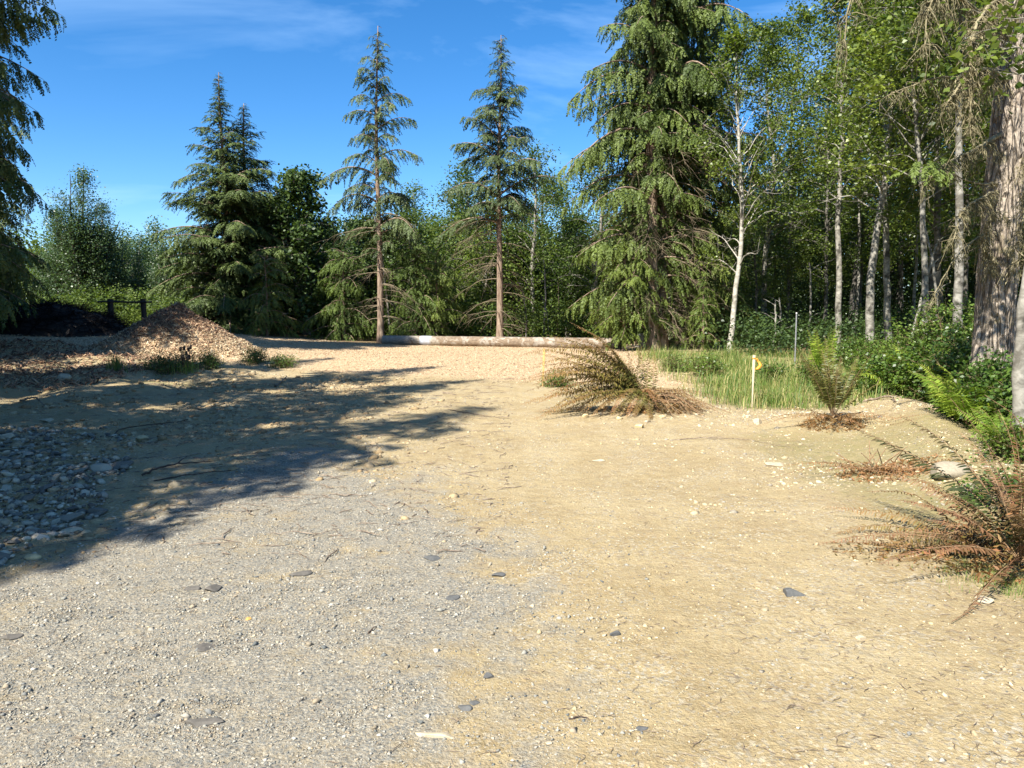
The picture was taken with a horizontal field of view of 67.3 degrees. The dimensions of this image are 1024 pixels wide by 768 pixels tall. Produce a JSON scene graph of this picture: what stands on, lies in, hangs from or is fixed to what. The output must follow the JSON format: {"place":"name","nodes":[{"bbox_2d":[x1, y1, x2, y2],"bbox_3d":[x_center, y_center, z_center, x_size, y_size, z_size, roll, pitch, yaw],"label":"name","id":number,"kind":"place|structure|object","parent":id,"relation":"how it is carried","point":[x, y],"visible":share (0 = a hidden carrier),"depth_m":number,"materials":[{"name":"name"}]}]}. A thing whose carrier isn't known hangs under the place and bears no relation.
{"place":"outdoors","nodes":[
{"label":"outdoors","id":0,"kind":"place"},
{"bbox_2d":[0,0,970,313],"label":"sky","id":1,"kind":"structure","parent":0,"point":[128,81],"materials":[{"name":"blue"}]},
{"bbox_2d":[0,309,1023,767],"bbox_3d":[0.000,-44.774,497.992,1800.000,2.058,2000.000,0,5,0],"label":"ground","id":2,"kind":"structure","parent":0,"point":[740,713],"depth_m":4.51,"materials":[{"name":"beige sand"}]},
{"bbox_2d":[0,120,51,305],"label":"hemlock tree","id":3,"kind":"object","parent":2,"relation":"on","point":[16,291],"visible":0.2,"depth_m":26.71,"materials":[{"name":"green plant"}]},
{"bbox_2d":[0,3,54,333],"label":"hemlock tree","id":4,"kind":"object","parent":2,"relation":"on","point":[6,239],"visible":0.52,"depth_m":23.15,"materials":[{"name":"green plant"}]},
{"bbox_2d":[0,0,66,339],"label":"hemlock tree","id":5,"kind":"object","parent":2,"relation":"on","point":[12,106],"visible":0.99,"depth_m":19.16,"materials":[{"name":"green plant"}]},
{"bbox_2d":[28,205,75,303],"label":"willow tree","id":6,"kind":"object","parent":2,"relation":"on","point":[53,271],"visible":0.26,"depth_m":40.40,"materials":[{"name":"green plant"}]},
{"bbox_2d":[0,425,132,564],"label":"rubble","id":7,"kind":"object","parent":2,"relation":"on","point":[6,523],"visible":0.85,"depth_m":7.09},
{"bbox_2d":[0,296,137,337],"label":"brush pile","id":8,"kind":"object","parent":2,"relation":"on","point":[55,318],"visible":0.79,"depth_m":24.28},
{"bbox_2d":[32,164,140,311],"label":"willow tree","id":9,"kind":"object","parent":2,"relation":"on","point":[81,237],"visible":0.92,"depth_m":39.03,"materials":[{"name":"green plant"}]},
{"bbox_2d":[78,200,138,314],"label":"willow tree","id":10,"kind":"object","parent":2,"relation":"on","point":[123,272],"visible":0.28,"depth_m":41.47,"materials":[{"name":"green plant"}]},
{"bbox_2d":[0,318,217,392],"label":"wood shreds","id":11,"kind":"object","parent":2,"relation":"on","point":[76,352],"visible":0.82,"depth_m":17.52,"materials":[{"name":"brown wood"}]},
{"bbox_2d":[121,244,156,319],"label":"willow tree","id":12,"kind":"object","parent":2,"relation":"on","point":[136,274],"visible":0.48,"depth_m":43.11,"materials":[{"name":"green plant"}]},
{"bbox_2d":[119,229,158,319],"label":"willow tree","id":13,"kind":"object","parent":2,"relation":"on","point":[140,242],"visible":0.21,"depth_m":44.55,"materials":[{"name":"green plant"}]},
{"bbox_2d":[141,215,175,296],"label":"willow tree","id":14,"kind":"object","parent":2,"relation":"on","point":[155,228],"visible":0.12,"depth_m":49.26,"materials":[{"name":"green plant"}]},
{"bbox_2d":[136,238,190,313],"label":"willow tree","id":15,"kind":"object","parent":2,"relation":"on","point":[160,280],"visible":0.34,"depth_m":40.17,"materials":[{"name":"green plant"}]},
{"bbox_2d":[131,349,197,376],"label":"weed","id":16,"kind":"object","parent":2,"relation":"on","point":[158,365],"visible":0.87,"depth_m":16.84,"materials":[{"name":"green plant"}]},
{"bbox_2d":[85,301,263,359],"bbox_3d":[-9.367,-1.515,21.449,4.694,1.605,4.242,0,5,0],"label":"chip pile","id":17,"kind":"object","parent":2,"relation":"on","point":[200,320],"visible":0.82,"depth_m":20.62,"materials":[{"name":"brown wood"}]},
{"bbox_2d":[146,345,216,373],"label":"weed","id":18,"kind":"object","parent":2,"relation":"on","point":[192,360],"visible":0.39,"depth_m":17.23,"materials":[{"name":"green plant"}]},
{"bbox_2d":[191,347,231,369],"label":"weed","id":19,"kind":"object","parent":2,"relation":"on","point":[212,359],"visible":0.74,"depth_m":17.80,"materials":[{"name":"green plant"}]},
{"bbox_2d":[144,72,311,333],"bbox_3d":[-12.337,-7.429,33.395,6.001,11.828,6.869,4,7,40],"label":"fir tree","id":20,"kind":"object","parent":2,"relation":"on","point":[234,195],"visible":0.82,"depth_m":32.76,"materials":[{"name":"green plant"}]},
{"bbox_2d":[0,359,457,574],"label":"clods","id":21,"kind":"object","parent":2,"relation":"on","point":[86,534],"visible":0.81,"depth_m":11.24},
{"bbox_2d":[183,103,294,331],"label":"fir tree","id":22,"kind":"object","parent":2,"relation":"on","point":[221,253],"visible":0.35,"depth_m":33.60,"materials":[{"name":"green plant"}]},
{"bbox_2d":[237,342,276,365],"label":"weed","id":23,"kind":"object","parent":2,"relation":"on","point":[254,355],"visible":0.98,"depth_m":19.37,"materials":[{"name":"green plant"}]},
{"bbox_2d":[233,255,299,337],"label":"fir sapling","id":24,"kind":"object","parent":2,"relation":"on","point":[267,319],"visible":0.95,"depth_m":31.37,"materials":[{"name":"green plant"}]},
{"bbox_2d":[215,163,373,334],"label":"maple tree","id":25,"kind":"object","parent":2,"relation":"on","point":[298,238],"visible":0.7,"depth_m":34.23,"materials":[{"name":"green plant"}]},
{"bbox_2d":[271,210,356,333],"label":"alder tree","id":26,"kind":"object","parent":2,"relation":"on","point":[314,277],"visible":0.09,"depth_m":36.54,"materials":[{"name":"green plant"}]},
{"bbox_2d":[299,248,376,340],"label":"hemlock sapling","id":27,"kind":"object","parent":2,"relation":"on","point":[339,330],"visible":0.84,"depth_m":32.73,"materials":[{"name":"green plant"}]},
{"bbox_2d":[25,279,684,339],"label":"undergrowth","id":28,"kind":"object","parent":2,"relation":"on","point":[131,310],"visible":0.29,"depth_m":36.09,"materials":[{"name":"green plant"}]},
{"bbox_2d":[312,26,429,342],"bbox_3d":[-5.953,-8.032,32.138,5.061,13.218,4.977,0,5,0],"label":"hemlock tree","id":29,"kind":"object","parent":2,"relation":"on","point":[387,169],"visible":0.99,"depth_m":31.71,"materials":[{"name":"green plant"}]},
{"bbox_2d":[344,211,427,336],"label":"maple tree","id":30,"kind":"object","parent":2,"relation":"on","point":[368,237],"visible":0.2,"depth_m":37.46,"materials":[{"name":"green plant"}]},
{"bbox_2d":[0,333,777,388],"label":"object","id":31,"kind":"object","parent":2,"relation":"on","point":[412,351],"visible":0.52,"depth_m":21.84,"materials":[{"name":"beige concrete"}]},
{"bbox_2d":[0,219,779,303],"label":"woods","id":32,"kind":"object","parent":2,"relation":"on","point":[35,241],"visible":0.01,"depth_m":61.66,"materials":[{"name":"green plant"}]},
{"bbox_2d":[383,237,448,335],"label":"hemlock sapling","id":33,"kind":"object","parent":2,"relation":"on","point":[420,319],"visible":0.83,"depth_m":32.95,"materials":[{"name":"green plant"}]},
{"bbox_2d":[364,197,473,337],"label":"alder tree","id":34,"kind":"object","parent":2,"relation":"on","point":[415,220],"visible":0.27,"depth_m":37.20,"materials":[{"name":"green plant"}]},
{"bbox_2d":[386,178,452,254],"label":"alder tree","id":35,"kind":"object","parent":2,"relation":"on","point":[413,191],"visible":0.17,"depth_m":52.33,"materials":[{"name":"green plant"}]},
{"bbox_2d":[411,260,469,335],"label":"hemlock sapling","id":36,"kind":"object","parent":2,"relation":"on","point":[440,312],"visible":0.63,"depth_m":33.48,"materials":[{"name":"green plant"}]},
{"bbox_2d":[424,218,495,335],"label":"alder tree","id":37,"kind":"object","parent":2,"relation":"on","point":[439,230],"visible":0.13,"depth_m":41.47,"materials":[{"name":"green plant"}]},
{"bbox_2d":[420,154,509,335],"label":"alder tree","id":38,"kind":"object","parent":2,"relation":"on","point":[460,178],"visible":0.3,"depth_m":43.57,"materials":[{"name":"green plant"}]},
{"bbox_2d":[438,204,495,334],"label":"alder tree","id":39,"kind":"object","parent":2,"relation":"on","point":[461,217],"visible":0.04,"depth_m":43.18,"materials":[{"name":"green plant"}]},
{"bbox_2d":[431,35,561,336],"bbox_3d":[-0.650,-7.962,32.085,5.641,12.646,4.849,0,5,0],"label":"hemlock tree","id":40,"kind":"object","parent":2,"relation":"on","point":[515,202],"visible":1,"depth_m":31.55,"materials":[{"name":"green plant"}]},
{"bbox_2d":[440,192,555,336],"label":"alder tree","id":41,"kind":"object","parent":2,"relation":"on","point":[478,250],"visible":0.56,"depth_m":38.67,"materials":[{"name":"green plant"}]},
{"bbox_2d":[381,335,621,348],"bbox_3d":[-0.658,-1.606,29.478,9.893,0.428,0.429,2,6,23],"label":"log","id":42,"kind":"object","parent":2,"relation":"on","point":[478,341],"visible":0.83,"depth_m":29.35,"materials":[{"name":"brown wood"}]},
{"bbox_2d":[0,393,1023,767],"bbox_3d":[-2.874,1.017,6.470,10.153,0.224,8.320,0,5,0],"label":"gravel","id":43,"kind":"structure","parent":2,"relation":"on","point":[252,646],"depth_m":3.95,"materials":[{"name":"grey gravel"}]},
{"bbox_2d":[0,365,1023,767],"bbox_3d":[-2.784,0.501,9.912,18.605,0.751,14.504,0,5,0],"label":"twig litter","id":44,"kind":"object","parent":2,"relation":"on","point":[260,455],"visible":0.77,"depth_m":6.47,"materials":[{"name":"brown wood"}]},
{"bbox_2d":[478,201,566,336],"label":"alder tree","id":45,"kind":"object","parent":2,"relation":"on","point":[538,279],"visible":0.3,"depth_m":40.60,"materials":[{"name":"green plant"}]},
{"bbox_2d":[487,138,577,336],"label":"alder tree","id":46,"kind":"object","parent":2,"relation":"on","point":[548,197],"visible":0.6,"depth_m":38.90,"materials":[{"name":"green plant"}]},
{"bbox_2d":[504,219,568,335],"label":"alder tree","id":47,"kind":"object","parent":2,"relation":"on","point":[549,243],"visible":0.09,"depth_m":44.37,"materials":[{"name":"green plant"}]},
{"bbox_2d":[502,167,579,323],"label":"alder tree","id":48,"kind":"object","parent":2,"relation":"on","point":[538,199],"visible":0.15,"depth_m":44.73,"materials":[{"name":"green plant"}]},
{"bbox_2d":[517,210,609,337],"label":"alder tree","id":49,"kind":"object","parent":2,"relation":"on","point":[569,293],"visible":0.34,"depth_m":40.25,"materials":[{"name":"green plant"}]},
{"bbox_2d":[537,155,622,335],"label":"alder tree","id":50,"kind":"object","parent":2,"relation":"on","point":[594,282],"visible":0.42,"depth_m":37.71,"materials":[{"name":"green plant"}]},
{"bbox_2d":[519,322,729,418],"bbox_3d":[1.647,-0.205,11.500,3.187,1.437,1.412,1,5,9],"label":"fern","id":51,"kind":"object","parent":2,"relation":"on","point":[626,382],"visible":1,"depth_m":11.55,"materials":[{"name":"brown plant"}]},
{"bbox_2d":[587,224,670,350],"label":"hemlock sapling","id":52,"kind":"object","parent":2,"relation":"on","point":[618,271],"visible":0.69,"depth_m":25.62,"materials":[{"name":"green plant"}]},
{"bbox_2d":[556,0,720,351],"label":"hemlock tree","id":53,"kind":"object","parent":2,"relation":"on","point":[617,138],"visible":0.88,"depth_m":25.38,"materials":[{"name":"green plant"}]},
{"bbox_2d":[654,348,693,371],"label":"weed","id":54,"kind":"object","parent":2,"relation":"on","point":[672,364],"visible":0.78,"depth_m":18.60,"materials":[{"name":"green plant"}]},
{"bbox_2d":[591,0,773,350],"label":"hemlock tree","id":55,"kind":"object","parent":2,"relation":"on","point":[694,86],"visible":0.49,"depth_m":25.54,"materials":[{"name":"green plant"}]},
{"bbox_2d":[681,277,719,349],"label":"hemlock sapling","id":56,"kind":"object","parent":2,"relation":"on","point":[701,334],"visible":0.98,"depth_m":25.22,"materials":[{"name":"green plant"}]},
{"bbox_2d":[625,0,777,348],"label":"hemlock tree","id":57,"kind":"object","parent":2,"relation":"on","point":[721,289],"visible":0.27,"depth_m":27.22,"materials":[{"name":"green plant"}]},
{"bbox_2d":[680,345,738,376],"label":"weed","id":58,"kind":"object","parent":2,"relation":"on","point":[711,363],"visible":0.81,"depth_m":17.46,"materials":[{"name":"green plant"}]},
{"bbox_2d":[692,226,773,335],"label":"alder tree","id":59,"kind":"object","parent":2,"relation":"on","point":[733,277],"visible":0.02,"depth_m":36.95,"materials":[{"name":"green plant"}]},
{"bbox_2d":[678,17,822,351],"bbox_3d":[7.378,-6.076,23.985,4.207,10.373,3.988,-3,6,-29],"label":"birch tree","id":60,"kind":"object","parent":2,"relation":"on","point":[737,42],"visible":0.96,"depth_m":23.71,"materials":[{"name":"green plant"}]},
{"bbox_2d":[718,135,785,325],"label":"alder tree","id":61,"kind":"object","parent":2,"relation":"on","point":[751,249],"visible":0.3,"depth_m":28.80,"materials":[{"name":"green plant"}]},
{"bbox_2d":[723,13,829,341],"bbox_3d":[10.011,-7.613,29.398,4.610,12.433,4.543,2,6,22],"label":"alder tree","id":62,"kind":"object","parent":2,"relation":"on","point":[777,48],"visible":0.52,"depth_m":28.76,"materials":[{"name":"green plant"}]},
{"bbox_2d":[743,154,809,306],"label":"alder tree","id":63,"kind":"object","parent":2,"relation":"on","point":[753,285],"visible":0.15,"depth_m":34.50,"materials":[{"name":"green plant"}]},
{"bbox_2d":[753,146,824,325],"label":"alder tree","id":64,"kind":"object","parent":2,"relation":"on","point":[787,300],"visible":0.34,"depth_m":30.52,"materials":[{"name":"green plant"}]},
{"bbox_2d":[743,0,854,339],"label":"alder tree","id":65,"kind":"object","parent":2,"relation":"on","point":[804,18],"visible":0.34,"depth_m":31.86,"materials":[{"name":"green plant"}]},
{"bbox_2d":[613,396,1023,514],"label":"clods","id":66,"kind":"object","parent":2,"relation":"on","point":[811,483],"visible":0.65,"depth_m":8.26,"materials":[{"name":"beige soil"}]},
{"bbox_2d":[807,326,838,374],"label":"fern","id":67,"kind":"object","parent":2,"relation":"on","point":[817,353],"visible":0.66,"depth_m":15.77,"materials":[{"name":"green plant"}]},
{"bbox_2d":[771,67,876,345],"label":"alder tree","id":68,"kind":"object","parent":2,"relation":"on","point":[825,272],"visible":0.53,"depth_m":28.26,"materials":[{"name":"green plant"}]},
{"bbox_2d":[753,0,898,352],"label":"alder tree","id":69,"kind":"object","parent":2,"relation":"on","point":[838,210],"visible":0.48,"depth_m":23.57,"materials":[{"name":"green plant"}]},
{"bbox_2d":[748,340,924,432],"bbox_3d":[4.158,0.007,10.095,2.195,1.262,1.280,0,5,0],"label":"fern","id":70,"kind":"object","parent":2,"relation":"on","point":[832,393],"visible":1,"depth_m":10.14,"materials":[{"name":"brown plant"}]},
{"bbox_2d":[798,142,875,324],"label":"alder tree","id":71,"kind":"object","parent":2,"relation":"on","point":[832,231],"visible":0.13,"depth_m":34.53,"materials":[{"name":"green plant"}]},
{"bbox_2d":[793,30,913,334],"bbox_3d":[14.102,-8.350,31.441,5.403,13.086,4.796,-3,4,-25],"label":"alder tree","id":72,"kind":"object","parent":2,"relation":"on","point":[863,233],"visible":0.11,"depth_m":31.43,"materials":[{"name":"green plant"}]},
{"bbox_2d":[827,331,888,369],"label":"salmonberry shrub","id":73,"kind":"object","parent":2,"relation":"on","point":[844,348],"visible":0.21,"depth_m":19.43,"materials":[{"name":"green plant"}]},
{"bbox_2d":[792,0,927,339],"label":"alder tree","id":74,"kind":"object","parent":2,"relation":"on","point":[853,287],"visible":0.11,"depth_m":30.42,"materials":[{"name":"green plant"}]},
{"bbox_2d":[705,286,1019,356],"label":"undergrowth","id":75,"kind":"object","parent":2,"relation":"on","point":[759,332],"visible":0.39,"depth_m":25.68,"materials":[{"name":"green plant"}]},
{"bbox_2d":[713,175,1023,342],"bbox_3d":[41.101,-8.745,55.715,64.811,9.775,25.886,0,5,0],"label":"woods","id":76,"kind":"object","parent":2,"relation":"on","point":[912,275],"visible":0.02,"depth_m":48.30,"materials":[{"name":"green plant"}]},
{"bbox_2d":[835,334,913,370],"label":"salmonberry shrub","id":77,"kind":"object","parent":2,"relation":"on","point":[879,347],"visible":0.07,"depth_m":16.96,"materials":[{"name":"green plant"}]},
{"bbox_2d":[847,341,913,393],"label":"salmonberry shrub","id":78,"kind":"object","parent":2,"relation":"on","point":[874,360],"visible":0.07,"depth_m":12.60,"materials":[{"name":"green plant"}]},
{"bbox_2d":[779,441,996,484],"bbox_3d":[3.541,0.777,7.562,1.895,0.354,0.843,1,5,11],"label":"fern","id":79,"kind":"object","parent":2,"relation":"on","point":[887,467],"visible":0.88,"depth_m":7.53,"materials":[{"name":"brown plant"}]},
{"bbox_2d":[803,0,985,340],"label":"alder tree","id":80,"kind":"object","parent":2,"relation":"on","point":[887,291],"visible":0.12,"depth_m":21.66,"materials":[{"name":"green plant"}]},
{"bbox_2d":[814,0,977,340],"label":"alder tree","id":81,"kind":"object","parent":2,"relation":"on","point":[883,188],"visible":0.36,"depth_m":20.55,"materials":[{"name":"green plant"}]},
{"bbox_2d":[846,2,953,322],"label":"alder tree","id":82,"kind":"object","parent":2,"relation":"on","point":[901,280],"visible":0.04,"depth_m":32.30,"materials":[{"name":"green plant"}]},
{"bbox_2d":[815,0,999,328],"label":"alder tree","id":83,"kind":"object","parent":2,"relation":"on","point":[880,86],"visible":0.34,"depth_m":17.64,"materials":[{"name":"green plant"}]},
{"bbox_2d":[820,491,1006,572],"bbox_3d":[2.704,1.028,5.526,1.195,0.246,1.582,0,5,0],"label":"fern","id":84,"kind":"object","parent":2,"relation":"on","point":[902,539],"visible":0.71,"depth_m":5.34,"materials":[{"name":"brown plant"}]},
{"bbox_2d":[839,2,989,321],"bbox_3d":[11.347,-7.239,20.830,4.492,13.239,5.433,-5,6,-29],"label":"alder tree","id":85,"kind":"object","parent":2,"relation":"on","point":[937,212],"visible":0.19,"depth_m":20.82,"materials":[{"name":"green plant"}]},
{"bbox_2d":[831,0,998,339],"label":"alder tree","id":86,"kind":"object","parent":2,"relation":"on","point":[903,24],"visible":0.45,"depth_m":13.96,"materials":[{"name":"green plant"}]},
{"bbox_2d":[870,335,964,403],"bbox_3d":[6.585,-0.079,11.981,1.496,1.374,1.691,-1,5,-15],"label":"salmonberry shrub","id":87,"kind":"object","parent":2,"relation":"on","point":[907,375],"visible":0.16,"depth_m":12.04,"materials":[{"name":"green plant"}]},
{"bbox_2d":[817,395,1023,621],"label":"fern","id":88,"kind":"object","parent":2,"relation":"on","point":[965,543],"visible":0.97,"depth_m":4.95,"materials":[{"name":"brown plant"}]},
{"bbox_2d":[874,289,973,357],"bbox_3d":[7.452,-0.543,13.458,2.072,2.198,2.050,2,6,25],"label":"salmonberry shrub","id":89,"kind":"object","parent":2,"relation":"on","point":[923,332],"visible":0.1,"depth_m":13.25,"materials":[{"name":"green plant"}]},
{"bbox_2d":[826,0,1023,368],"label":"giant fir","id":90,"kind":"object","parent":2,"relation":"on","point":[999,203],"visible":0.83,"depth_m":9.54,"materials":[{"name":"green plant"}]},
{"bbox_2d":[861,34,989,318],"bbox_3d":[14.837,-8.203,27.156,5.173,13.418,5.068,2,7,18],"label":"alder tree","id":91,"kind":"object","parent":2,"relation":"on","point":[930,273],"visible":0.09,"depth_m":27.43,"materials":[{"name":"green plant"}]},
{"bbox_2d":[882,320,971,406],"bbox_3d":[6.759,-0.066,11.388,2.006,1.776,1.740,-1,5,-16],"label":"salmonberry shrub","id":92,"kind":"object","parent":2,"relation":"on","point":[954,353],"visible":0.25,"depth_m":11.43,"materials":[{"name":"green plant"}]},
{"bbox_2d":[890,22,997,312],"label":"alder tree","id":93,"kind":"object","parent":2,"relation":"on","point":[965,286],"visible":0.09,"depth_m":23.03,"materials":[{"name":"green plant"}]},
{"bbox_2d":[930,461,972,479],"bbox_3d":[3.958,0.785,6.945,0.410,0.179,0.291,-2,5,-17],"label":"boulder","id":94,"kind":"object","parent":2,"relation":"on","point":[951,469],"visible":0.63,"depth_m":6.83,"materials":[{"name":"beige stone"}]},
{"bbox_2d":[909,364,1002,425],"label":"fern","id":95,"kind":"object","parent":2,"relation":"on","point":[945,404],"visible":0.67,"depth_m":9.19,"materials":[{"name":"green plant"}]},
{"bbox_2d":[918,345,1013,426],"bbox_3d":[5.994,0.190,9.662,1.604,1.348,1.706,3,6,26],"label":"salmonberry shrub","id":96,"kind":"object","parent":2,"relation":"on","point":[975,376],"visible":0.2,"depth_m":9.48,"materials":[{"name":"green plant"}]},
{"bbox_2d":[916,0,1023,425],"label":"birch tree","id":97,"kind":"object","parent":2,"relation":"on","point":[1017,376],"visible":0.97,"depth_m":7.67,"materials":[{"name":"green plant"}]},
{"bbox_2d":[920,556,1023,599],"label":"grass","id":98,"kind":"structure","parent":2,"relation":"on","point":[1014,583],"depth_m":4.61,"materials":[{"name":"plant"}]},
{"bbox_2d":[930,450,1023,507],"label":"weed","id":99,"kind":"object","parent":2,"relation":"on","point":[1005,482],"visible":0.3,"depth_m":6.05,"materials":[{"name":"green plant"}]},
{"bbox_2d":[956,349,1012,433],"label":"salmonberry shrub","id":100,"kind":"object","parent":2,"relation":"on","point":[1006,400],"visible":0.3,"depth_m":8.60,"materials":[{"name":"green plant"}]},
{"bbox_2d":[952,408,1022,437],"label":"fern","id":101,"kind":"object","parent":2,"relation":"on","point":[983,416],"visible":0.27,"depth_m":7.88,"materials":[{"name":"green plant"}]},
{"bbox_2d":[965,420,1023,452],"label":"fern","id":102,"kind":"object","parent":2,"relation":"on","point":[989,429],"visible":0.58,"depth_m":7.08,"materials":[{"name":"green plant"}]},
{"bbox_2d":[966,408,1023,464],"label":"weed","id":103,"kind":"object","parent":2,"relation":"on","point":[1006,446],"visible":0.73,"depth_m":7.00,"materials":[{"name":"green plant"}]},
{"bbox_2d":[628,341,923,411],"bbox_3d":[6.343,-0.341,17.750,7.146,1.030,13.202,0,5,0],"label":"grass","id":104,"kind":"structure","parent":0,"point":[731,382],"depth_m":15.03,"materials":[{"name":"green plant"}]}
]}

